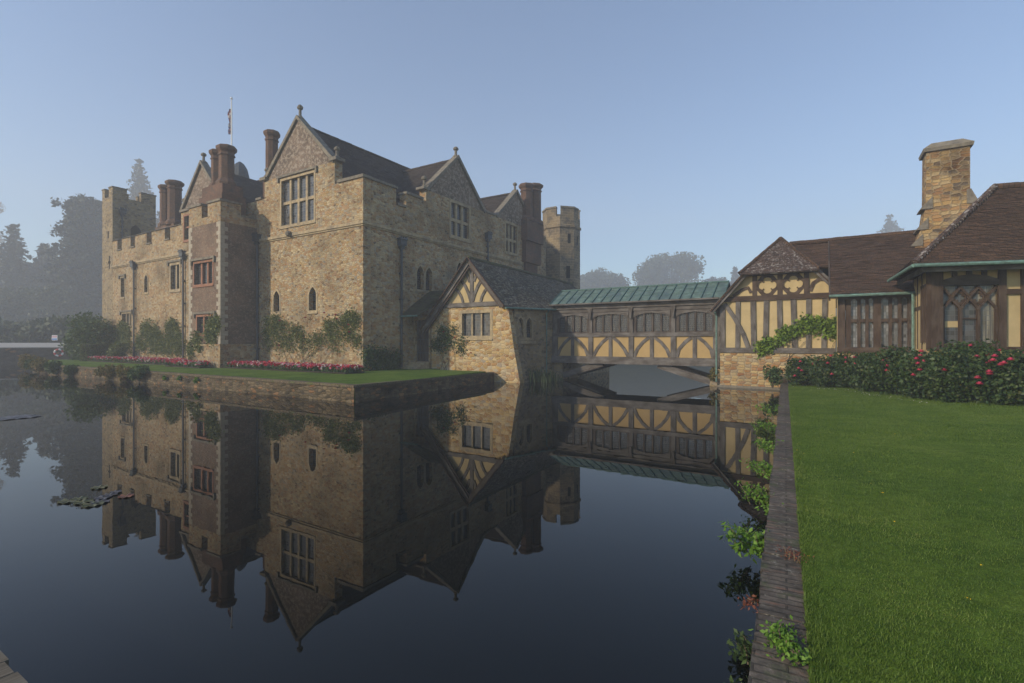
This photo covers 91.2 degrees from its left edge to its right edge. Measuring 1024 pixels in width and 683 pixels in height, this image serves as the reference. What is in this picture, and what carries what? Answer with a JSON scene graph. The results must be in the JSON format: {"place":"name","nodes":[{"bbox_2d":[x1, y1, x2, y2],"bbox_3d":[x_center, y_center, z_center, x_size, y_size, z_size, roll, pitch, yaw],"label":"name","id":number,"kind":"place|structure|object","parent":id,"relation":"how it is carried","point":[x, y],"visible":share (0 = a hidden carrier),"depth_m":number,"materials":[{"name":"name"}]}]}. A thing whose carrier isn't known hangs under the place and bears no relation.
{"place":"outdoors","nodes":[
{"label":"outdoors","id":0,"kind":"place"},
{"bbox_2d":[0,202,5,245],"bbox_3d":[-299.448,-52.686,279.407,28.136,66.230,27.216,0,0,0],"label":"broadleaf tree","id":1,"kind":"object","parent":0,"point":[1,235],"visible":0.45,"depth_m":288.50,"materials":[{"name":"green plant"}]},
{"bbox_2d":[0,343,63,347],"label":"path","id":2,"kind":"structure","parent":0,"point":[28,345],"depth_m":60.75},
{"bbox_2d":[49,360,485,402],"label":"island lawn","id":3,"kind":"structure","parent":0,"point":[382,376],"depth_m":28.22,"materials":[{"name":"plant"}]},
{"bbox_2d":[58,331,79,359],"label":"leafy shrub","id":4,"kind":"object","parent":3,"relation":"on","point":[67,351],"visible":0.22,"depth_m":48.79,"materials":[{"name":"green plant"}]},
{"bbox_2d":[63,311,113,359],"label":"leafy shrub","id":5,"kind":"object","parent":3,"relation":"on","point":[85,331],"visible":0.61,"depth_m":47.49,"materials":[{"name":"green plant"}]},
{"bbox_2d":[79,343,106,360],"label":"topiary","id":6,"kind":"object","parent":3,"relation":"on","point":[92,350],"visible":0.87,"depth_m":46.11,"materials":[{"name":"plant"}]},
{"bbox_2d":[91,318,115,353],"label":"leafy shrub","id":7,"kind":"object","parent":3,"relation":"on","point":[111,341],"visible":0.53,"depth_m":48.16,"materials":[{"name":"green plant"}]},
{"bbox_2d":[87,355,187,364],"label":"flower bed","id":8,"kind":"object","parent":3,"relation":"on","point":[141,360],"visible":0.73,"depth_m":41.67,"materials":[{"name":"plant"}]},
{"bbox_2d":[105,339,129,356],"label":"leafy shrub","id":9,"kind":"object","parent":8,"relation":"on","point":[118,347],"visible":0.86,"depth_m":45.64,"materials":[{"name":"green plant"}]},
{"bbox_2d":[133,317,164,356],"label":"shrub","id":10,"kind":"object","parent":3,"relation":"on","point":[148,332],"visible":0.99,"depth_m":44.64,"materials":[{"name":"green plant"}]},
{"bbox_2d":[158,317,186,357],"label":"shrub","id":11,"kind":"object","parent":3,"relation":"on","point":[171,336],"visible":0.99,"depth_m":42.49,"materials":[{"name":"green plant"}]},
{"bbox_2d":[165,359,211,367],"bbox_3d":[-22.758,1.621,35.261,4.870,0.719,1.083,0,0,32],"label":"flower bed","id":12,"kind":"object","parent":3,"relation":"on","point":[191,363],"visible":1,"depth_m":34.58,"materials":[{"name":"plant"}]},
{"bbox_2d":[40,359,493,402],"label":"terrace wall","id":13,"kind":"structure","parent":3,"relation":"on","point":[328,391],"depth_m":24.11,"materials":[{"name":"stone"}]},
{"bbox_2d":[23,359,34,370],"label":"shrub","id":14,"kind":"object","parent":13,"relation":"on","point":[26,365],"visible":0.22,"depth_m":40.45,"materials":[{"name":"green plant"}]},
{"bbox_2d":[18,353,40,370],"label":"shrub","id":15,"kind":"object","parent":13,"relation":"on","point":[24,357],"visible":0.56,"depth_m":42.21,"materials":[{"name":"green plant"}]},
{"bbox_2d":[27,357,48,372],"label":"shrub","id":16,"kind":"object","parent":13,"relation":"attached to","point":[37,364],"visible":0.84,"depth_m":38.54,"materials":[{"name":"green plant"}]},
{"bbox_2d":[43,360,62,374],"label":"shrub","id":17,"kind":"object","parent":13,"relation":"on","point":[52,367],"visible":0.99,"depth_m":37.05,"materials":[{"name":"green plant"}]},
{"bbox_2d":[62,364,79,376],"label":"shrub","id":18,"kind":"object","parent":13,"relation":"attached to","point":[69,370],"visible":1,"depth_m":35.44,"materials":[{"name":"green plant"}]},
{"bbox_2d":[93,364,115,379],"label":"shrub","id":19,"kind":"object","parent":13,"relation":"attached to","point":[107,371],"visible":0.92,"depth_m":32.15,"materials":[{"name":"green plant"}]},
{"bbox_2d":[115,364,133,381],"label":"shrub","id":20,"kind":"object","parent":13,"relation":"attached to","point":[121,371],"visible":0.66,"depth_m":30.92,"materials":[{"name":"green plant"}]},
{"bbox_2d":[126,364,149,381],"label":"shrub","id":21,"kind":"object","parent":13,"relation":"on","point":[139,372],"visible":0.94,"depth_m":29.69,"materials":[{"name":"green plant"}]},
{"bbox_2d":[224,360,364,373],"bbox_3d":[-13.974,1.602,31.419,12.261,0.757,1.676,0,0,32],"label":"flower bed","id":22,"kind":"object","parent":3,"relation":"on","point":[312,367],"visible":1,"depth_m":30.13,"materials":[{"name":"plant"}]},
{"bbox_2d":[101,104,580,370],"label":"castle","id":23,"kind":"structure","parent":3,"relation":"on","point":[312,225],"depth_m":35.52,"materials":[{"name":"stone"}]},
{"bbox_2d":[118,274,125,298],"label":"window","id":24,"kind":"structure","parent":23,"relation":"in","point":[124,275],"depth_m":47.76,"materials":[{"name":"stone"}]},
{"bbox_2d":[112,320,132,356],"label":"shrub","id":25,"kind":"object","parent":23,"relation":"attached to","point":[122,331],"visible":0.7,"depth_m":47.33,"materials":[{"name":"green plant"}]},
{"bbox_2d":[119,310,132,326],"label":"window","id":26,"kind":"structure","parent":23,"relation":"in","point":[128,317],"depth_m":47.40,"materials":[{"name":"stone"}]},
{"bbox_2d":[143,273,147,294],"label":"window","id":27,"kind":"structure","parent":23,"relation":"in","point":[146,273],"depth_m":45.56,"materials":[{"name":"stone"}]},
{"bbox_2d":[167,259,181,292],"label":"window","id":28,"kind":"structure","parent":23,"relation":"in","point":[177,269],"depth_m":42.68,"materials":[{"name":"stone"}]},
{"bbox_2d":[182,213,188,242],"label":"window","id":29,"kind":"structure","parent":23,"relation":"in","point":[187,240],"depth_m":41.82,"materials":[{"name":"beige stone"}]},
{"bbox_2d":[190,256,214,287],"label":"window","id":30,"kind":"structure","parent":23,"relation":"in","point":[205,271],"depth_m":35.52,"materials":[{"name":"stone"}]},
{"bbox_2d":[183,309,224,365],"bbox_3d":[-21.728,-0.148,35.028,5.257,4.112,0.629,0,0,32],"label":"climbing rose","id":31,"kind":"object","parent":23,"relation":"attached to","point":[213,324],"visible":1,"depth_m":34.70,"materials":[{"name":"green plant"}]},
{"bbox_2d":[193,311,215,335],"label":"window","id":32,"kind":"structure","parent":23,"relation":"in","point":[202,317],"depth_m":35.49,"materials":[{"name":"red stone"}]},
{"bbox_2d":[228,97,232,145],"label":"flagpole","id":33,"kind":"object","parent":23,"relation":"on","point":[230,121],"visible":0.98,"depth_m":58.48,"materials":[{"name":"metal"}]},
{"bbox_2d":[272,288,280,314],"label":"window","id":34,"kind":"structure","parent":23,"relation":"in","point":[279,296],"depth_m":35.12,"materials":[{"name":"stone"}]},
{"bbox_2d":[276,165,317,229],"bbox_3d":[-14.451,-9.615,33.936,4.260,3.690,0.420,0,0,32],"label":"window","id":35,"kind":"structure","parent":23,"relation":"in","point":[299,203],"depth_m":33.94,"materials":[{"name":"stone"}]},
{"bbox_2d":[260,303,363,363],"bbox_3d":[-13.595,-0.219,33.028,10.793,4.265,0.570,0,0,32],"label":"climbing rose","id":36,"kind":"object","parent":23,"relation":"attached to","point":[327,324],"visible":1,"depth_m":32.77,"materials":[{"name":"green plant"}]},
{"bbox_2d":[307,284,317,313],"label":"window","id":37,"kind":"structure","parent":23,"relation":"in","point":[315,296],"depth_m":33.16,"materials":[{"name":"stone"}]},
{"bbox_2d":[416,264,424,292],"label":"window","id":38,"kind":"structure","parent":23,"relation":"in","point":[417,270],"depth_m":35.04,"materials":[{"name":"stone"}]},
{"bbox_2d":[417,320,428,361],"bbox_3d":[-5.971,-0.050,34.036,1.200,2.800,0.110,0,0,32],"label":"door","id":39,"kind":"structure","parent":23,"relation":"in","point":[422,338],"depth_m":34.10,"materials":[{"name":"brown wood"}]},
{"bbox_2d":[425,266,432,292],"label":"window","id":40,"kind":"structure","parent":23,"relation":"in","point":[426,272],"depth_m":35.83,"materials":[{"name":"stone"}]},
{"bbox_2d":[449,198,470,243],"bbox_3d":[-4.080,-9.240,38.744,0.360,2.960,2.690,0,0,32],"label":"window","id":41,"kind":"structure","parent":23,"relation":"in","point":[458,224],"depth_m":38.85,"materials":[{"name":"stone"}]},
{"bbox_2d":[505,221,518,256],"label":"window","id":42,"kind":"structure","parent":23,"relation":"in","point":[510,241],"depth_m":45.24,"materials":[{"name":"stone"}]},
{"bbox_2d":[356,341,403,370],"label":"shrub","id":43,"kind":"object","parent":3,"relation":"on","point":[385,359],"visible":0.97,"depth_m":31.48,"materials":[{"name":"green plant"}]},
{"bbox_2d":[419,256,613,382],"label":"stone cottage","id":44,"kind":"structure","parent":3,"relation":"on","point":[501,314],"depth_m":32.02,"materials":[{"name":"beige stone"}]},
{"bbox_2d":[428,318,470,369],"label":"climbing rose","id":45,"kind":"object","parent":44,"relation":"attached to","point":[445,336],"visible":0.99,"depth_m":32.80,"materials":[{"name":"green plant"}]},
{"bbox_2d":[459,309,492,339],"bbox_3d":[-2.226,-1.045,31.816,2.580,1.910,0.360,0,0,32],"label":"window","id":46,"kind":"structure","parent":44,"relation":"in","point":[478,325],"depth_m":31.88,"materials":[{"name":"stone"}]},
{"bbox_2d":[517,316,525,339],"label":"window","id":47,"kind":"structure","parent":44,"relation":"in","point":[523,338],"depth_m":31.35,"materials":[{"name":"stone"}]},
{"bbox_2d":[525,316,533,339],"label":"window","id":48,"kind":"structure","parent":44,"relation":"in","point":[527,325],"depth_m":31.90,"materials":[{"name":"glass"}]},
{"bbox_2d":[0,363,779,682],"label":"water","id":49,"kind":"structure","parent":0,"point":[569,530],"depth_m":6.57,"materials":[{"name":"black liquid"}]},
{"bbox_2d":[0,651,27,682],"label":"landing stage","id":50,"kind":"object","parent":49,"relation":"in","point":[8,674],"visible":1,"depth_m":2.92,"materials":[{"name":"grey wood"}]},
{"bbox_2d":[57,497,80,503],"bbox_3d":[-6.921,2.485,7.845,0.277,0.030,0.277,0,0,0],"label":"lily pad","id":51,"kind":"object","parent":49,"relation":"on","point":[64,500],"visible":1,"depth_m":7.81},
{"bbox_2d":[73,498,93,504],"bbox_3d":[-6.651,2.485,7.787,0.244,0.030,0.245,0,0,0],"label":"lily pad","id":52,"kind":"object","parent":49,"relation":"on","point":[81,501],"visible":1,"depth_m":7.79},
{"bbox_2d":[82,500,103,507],"bbox_3d":[-6.410,2.485,7.675,0.279,0.030,0.279,0,0,0],"label":"lily pad","id":53,"kind":"object","parent":49,"relation":"on","point":[84,505],"visible":1,"depth_m":7.65,"materials":[{"name":"plant"}]},
{"bbox_2d":[91,485,107,489],"bbox_3d":[-7.043,2.485,8.561,0.229,0.030,0.228,0,0,0],"label":"lily pad","id":54,"kind":"object","parent":49,"relation":"on","point":[97,487],"visible":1,"depth_m":8.54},
{"bbox_2d":[90,498,109,503],"bbox_3d":[-6.394,2.485,7.787,0.244,0.030,0.244,0,0,0],"label":"lily pad","id":55,"kind":"object","parent":49,"relation":"on","point":[98,500],"visible":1,"depth_m":7.81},
{"bbox_2d":[94,494,111,499],"bbox_3d":[-6.520,2.485,8.002,0.230,0.030,0.230,0,0,0],"label":"lily pad","id":56,"kind":"object","parent":49,"relation":"on","point":[101,497],"visible":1,"depth_m":7.99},
{"bbox_2d":[118,493,133,498],"bbox_3d":[-6.218,2.485,8.084,0.213,0.030,0.213,0,0,0],"label":"lily pad","id":57,"kind":"object","parent":49,"relation":"on","point":[122,496],"visible":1,"depth_m":8.08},
{"bbox_2d":[526,367,559,382],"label":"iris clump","id":58,"kind":"object","parent":49,"relation":"in","point":[536,376],"visible":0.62,"depth_m":30.64,"materials":[{"name":"green plant"}]},
{"bbox_2d":[540,371,568,381],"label":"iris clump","id":59,"kind":"object","parent":49,"relation":"in","point":[557,377],"visible":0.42,"depth_m":31.82,"materials":[{"name":"green plant"}]},
{"bbox_2d":[549,280,729,385],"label":"covered bridge","id":60,"kind":"structure","parent":49,"relation":"in","point":[674,348],"depth_m":30.58,"materials":[{"name":"brown wood"}]},
{"bbox_2d":[557,312,588,332],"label":"window","id":61,"kind":"structure","parent":60,"relation":"in","point":[572,327],"depth_m":32.73,"materials":[{"name":"brown wood"}]},
{"bbox_2d":[575,315,606,331],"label":"rear window","id":62,"kind":"structure","parent":60,"relation":"in","point":[585,322],"depth_m":35.39,"materials":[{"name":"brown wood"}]},
{"bbox_2d":[592,311,628,332],"bbox_3d":[6.147,-1.200,31.384,2.415,1.315,0.165,0,0,32],"label":"window","id":63,"kind":"structure","parent":60,"relation":"in","point":[625,313],"depth_m":31.36,"materials":[{"name":"brown wood"}]},
{"bbox_2d":[609,314,646,331],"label":"rear window","id":64,"kind":"structure","parent":60,"relation":"in","point":[641,314],"depth_m":33.79,"materials":[{"name":"brown wood"}]},
{"bbox_2d":[633,310,670,332],"bbox_3d":[8.349,-1.200,30.021,2.295,1.315,0.165,0,0,32],"label":"window","id":65,"kind":"structure","parent":60,"relation":"in","point":[666,312],"depth_m":29.97,"materials":[{"name":"brown wood"}]},
{"bbox_2d":[648,313,684,330],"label":"rear window","id":66,"kind":"structure","parent":60,"relation":"in","point":[683,313],"depth_m":32.43,"materials":[{"name":"brown wood"}]},
{"bbox_2d":[676,308,713,331],"bbox_3d":[10.442,-1.200,28.725,2.155,1.315,0.165,0,0,32],"label":"window","id":67,"kind":"structure","parent":60,"relation":"in","point":[678,312],"depth_m":28.68,"materials":[{"name":"brown wood"}]},
{"bbox_2d":[689,313,711,330],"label":"rear window","id":68,"kind":"structure","parent":60,"relation":"in","point":[690,313],"depth_m":31.42,"materials":[{"name":"grey wood"}]},
{"bbox_2d":[707,367,718,381],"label":"fern tuft","id":69,"kind":"object","parent":60,"relation":"on","point":[711,376],"visible":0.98,"depth_m":27.64,"materials":[{"name":"green plant"}]},
{"bbox_2d":[748,384,809,682],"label":"garden wall","id":70,"kind":"structure","parent":49,"relation":"in","point":[781,594],"depth_m":4.56,"materials":[{"name":"stone"}]},
{"bbox_2d":[728,675,747,682],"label":"weed tuft","id":71,"kind":"object","parent":70,"relation":"attached to","point":[732,680],"visible":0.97,"depth_m":3.54,"materials":[{"name":"green plant"}]},
{"bbox_2d":[727,628,753,665],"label":"weed tuft","id":72,"kind":"object","parent":70,"relation":"on","point":[744,648],"visible":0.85,"depth_m":3.94,"materials":[{"name":"green plant"}]},
{"bbox_2d":[717,520,768,563],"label":"nettle clump","id":73,"kind":"object","parent":70,"relation":"on","point":[757,543],"visible":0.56,"depth_m":5.58,"materials":[{"name":"green plant"}]},
{"bbox_2d":[738,594,758,612],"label":"weed tuft","id":74,"kind":"object","parent":70,"relation":"on","point":[750,601],"visible":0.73,"depth_m":4.33,"materials":[{"name":"plant"}]},
{"bbox_2d":[739,458,772,478],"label":"nettle clump","id":75,"kind":"object","parent":70,"relation":"attached to","point":[762,467],"visible":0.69,"depth_m":8.85,"materials":[{"name":"green plant"}]},
{"bbox_2d":[734,477,783,514],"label":"nettle clump","id":76,"kind":"object","parent":70,"relation":"on","point":[759,493],"visible":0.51,"depth_m":7.35,"materials":[{"name":"green plant"}]},
{"bbox_2d":[752,420,776,431],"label":"nettle clump","id":77,"kind":"object","parent":70,"relation":"attached to","point":[767,425],"visible":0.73,"depth_m":13.37,"materials":[{"name":"green plant"}]},
{"bbox_2d":[751,402,778,415],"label":"nettle clump","id":78,"kind":"object","parent":70,"relation":"on","point":[768,410],"visible":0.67,"depth_m":16.72,"materials":[{"name":"green plant"}]},
{"bbox_2d":[754,438,783,454],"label":"nettle clump","id":79,"kind":"object","parent":70,"relation":"attached to","point":[769,446],"visible":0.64,"depth_m":10.64,"materials":[{"name":"green plant"}]},
{"bbox_2d":[749,615,824,671],"bbox_3d":[1.872,2.066,3.433,0.388,0.149,0.542,0,0,0],"label":"weed tuft","id":80,"kind":"object","parent":70,"relation":"on","point":[777,636],"visible":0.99,"depth_m":3.42,"materials":[{"name":"green plant"}]},
{"bbox_2d":[776,543,813,562],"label":"weed tuft","id":81,"kind":"object","parent":70,"relation":"on","point":[791,553],"visible":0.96,"depth_m":4.87,"materials":[{"name":"plant"}]},
{"bbox_2d":[0,0,1023,285],"label":"sky","id":82,"kind":"structure","parent":0,"point":[720,131],"materials":[{"name":"blue"}]},
{"bbox_2d":[613,308,845,351],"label":"bank","id":83,"kind":"structure","parent":0,"point":[681,323],"depth_m":131.03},
{"bbox_2d":[0,223,34,296],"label":"conifer tree","id":84,"kind":"object","parent":83,"relation":"on","point":[14,271],"visible":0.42,"depth_m":139.50,"materials":[{"name":"green plant"}]},
{"bbox_2d":[0,348,76,362],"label":"embankment wall","id":85,"kind":"structure","parent":83,"relation":"on","point":[9,355],"depth_m":58.21,"materials":[{"name":"stone"}]},
{"bbox_2d":[25,242,62,291],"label":"conifer tree","id":86,"kind":"object","parent":83,"relation":"on","point":[37,268],"visible":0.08,"depth_m":146.44,"materials":[{"name":"green plant"}]},
{"bbox_2d":[0,315,101,342],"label":"undergrowth","id":87,"kind":"object","parent":83,"relation":"on","point":[37,330],"visible":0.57,"depth_m":74.48,"materials":[{"name":"green plant"}]},
{"bbox_2d":[30,194,101,317],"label":"broadleaf tree","id":88,"kind":"object","parent":83,"relation":"on","point":[78,260],"visible":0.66,"depth_m":126.38,"materials":[{"name":"green plant"}]},
{"bbox_2d":[126,158,158,226],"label":"conifer tree","id":89,"kind":"object","parent":83,"relation":"on","point":[139,177],"visible":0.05,"depth_m":189.25,"materials":[{"name":"green plant"}]},
{"bbox_2d":[580,267,631,288],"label":"broadleaf tree","id":90,"kind":"object","parent":83,"relation":"on","point":[596,278],"visible":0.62,"depth_m":295.42,"materials":[{"name":"green plant"}]},
{"bbox_2d":[632,251,706,285],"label":"broadleaf tree","id":91,"kind":"object","parent":83,"relation":"on","point":[654,270],"visible":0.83,"depth_m":289.68,"materials":[{"name":"green plant"}]},
{"bbox_2d":[701,276,727,281],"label":"broadleaf tree","id":92,"kind":"object","parent":83,"relation":"on","point":[712,278],"visible":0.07,"depth_m":305.35,"materials":[{"name":"green plant"}]},
{"bbox_2d":[730,266,738,285],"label":"conifer tree","id":93,"kind":"object","parent":83,"relation":"on","point":[735,275],"visible":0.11,"depth_m":303.76,"materials":[{"name":"green plant"}]},
{"bbox_2d":[876,214,903,232],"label":"conifer tree","id":94,"kind":"object","parent":83,"relation":"on","point":[890,226],"visible":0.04,"depth_m":289.13,"materials":[{"name":"green plant"}]},
{"bbox_2d":[788,382,1023,682],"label":"garden lawn","id":95,"kind":"structure","parent":0,"point":[953,547],"depth_m":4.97,"materials":[{"name":"plant"}]},
{"bbox_2d":[762,365,783,387],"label":"leafy shrub","id":96,"kind":"object","parent":95,"relation":"on","point":[774,376],"visible":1,"depth_m":25.15,"materials":[{"name":"green plant"}]},
{"bbox_2d":[783,355,825,385],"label":"rose bush","id":97,"kind":"object","parent":95,"relation":"on","point":[798,369],"visible":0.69,"depth_m":23.19,"materials":[{"name":"green plant"}]},
{"bbox_2d":[807,351,849,387],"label":"rose bush","id":98,"kind":"object","parent":95,"relation":"on","point":[821,369],"visible":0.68,"depth_m":21.54,"materials":[{"name":"green plant"}]},
{"bbox_2d":[831,351,871,389],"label":"rose bush","id":99,"kind":"object","parent":95,"relation":"on","point":[842,363],"visible":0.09,"depth_m":20.70,"materials":[{"name":"green plant"}]},
{"bbox_2d":[710,138,1023,389],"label":"timber framed house","id":100,"kind":"structure","parent":95,"relation":"on","point":[950,267],"depth_m":22.68,"materials":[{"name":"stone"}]},
{"bbox_2d":[753,312,845,359],"bbox_3d":[14.729,-0.255,25.271,5.201,2.537,0.623,0,0,32],"label":"vine","id":101,"kind":"object","parent":100,"relation":"attached to","point":[811,323],"visible":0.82,"depth_m":25.41,"materials":[{"name":"green plant"}]},
{"bbox_2d":[838,297,908,347],"bbox_3d":[15.981,-0.830,22.203,2.625,2.176,0.270,0,0,32],"label":"window","id":102,"kind":"structure","parent":100,"relation":"in","point":[870,322],"depth_m":22.07,"materials":[{"name":"brown wood"}]},
{"bbox_2d":[943,285,997,343],"bbox_3d":[16.003,-0.938,17.572,1.640,2.034,0.130,0,0,15],"label":"window","id":103,"kind":"structure","parent":100,"relation":"in","point":[970,313],"depth_m":17.57,"materials":[{"name":"brown wood"}]},
{"bbox_2d":[844,351,892,392],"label":"rose bush","id":104,"kind":"object","parent":95,"relation":"on","point":[856,374],"visible":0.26,"depth_m":19.34,"materials":[{"name":"green plant"}]},
{"bbox_2d":[863,344,922,394],"bbox_3d":[13.890,1.072,17.973,2.194,1.936,2.158,0,0,-39],"label":"rose bush","id":105,"kind":"object","parent":95,"relation":"on","point":[878,369],"visible":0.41,"depth_m":17.89,"materials":[{"name":"green plant"}]},
{"bbox_2d":[885,348,949,398],"bbox_3d":[13.707,1.143,16.637,2.292,1.893,2.010,0,0,-32],"label":"rose bush","id":106,"kind":"object","parent":95,"relation":"on","point":[906,379],"visible":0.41,"depth_m":16.57,"materials":[{"name":"green plant"}]},
{"bbox_2d":[916,349,998,402],"bbox_3d":[13.701,1.090,15.213,2.117,1.744,2.308,0,0,0],"label":"rose bush","id":107,"kind":"object","parent":95,"relation":"on","point":[943,380],"visible":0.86,"depth_m":15.18,"materials":[{"name":"green plant"}]},
{"bbox_2d":[934,339,1000,355],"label":"rose bush","id":108,"kind":"object","parent":95,"relation":"on","point":[956,346],"visible":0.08,"depth_m":16.77,"materials":[{"name":"green plant"}]},
{"bbox_2d":[958,338,1021,398],"bbox_3d":[14.784,0.940,15.712,1.999,2.105,2.332,0,0,35],"label":"rose bush","id":109,"kind":"object","parent":95,"relation":"on","point":[982,347],"visible":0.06,"depth_m":15.77,"materials":[{"name":"green plant"}]},
{"bbox_2d":[961,347,1023,405],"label":"rose bush","id":110,"kind":"object","parent":95,"relation":"on","point":[1007,378],"visible":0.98,"depth_m":14.19,"materials":[{"name":"green plant"}]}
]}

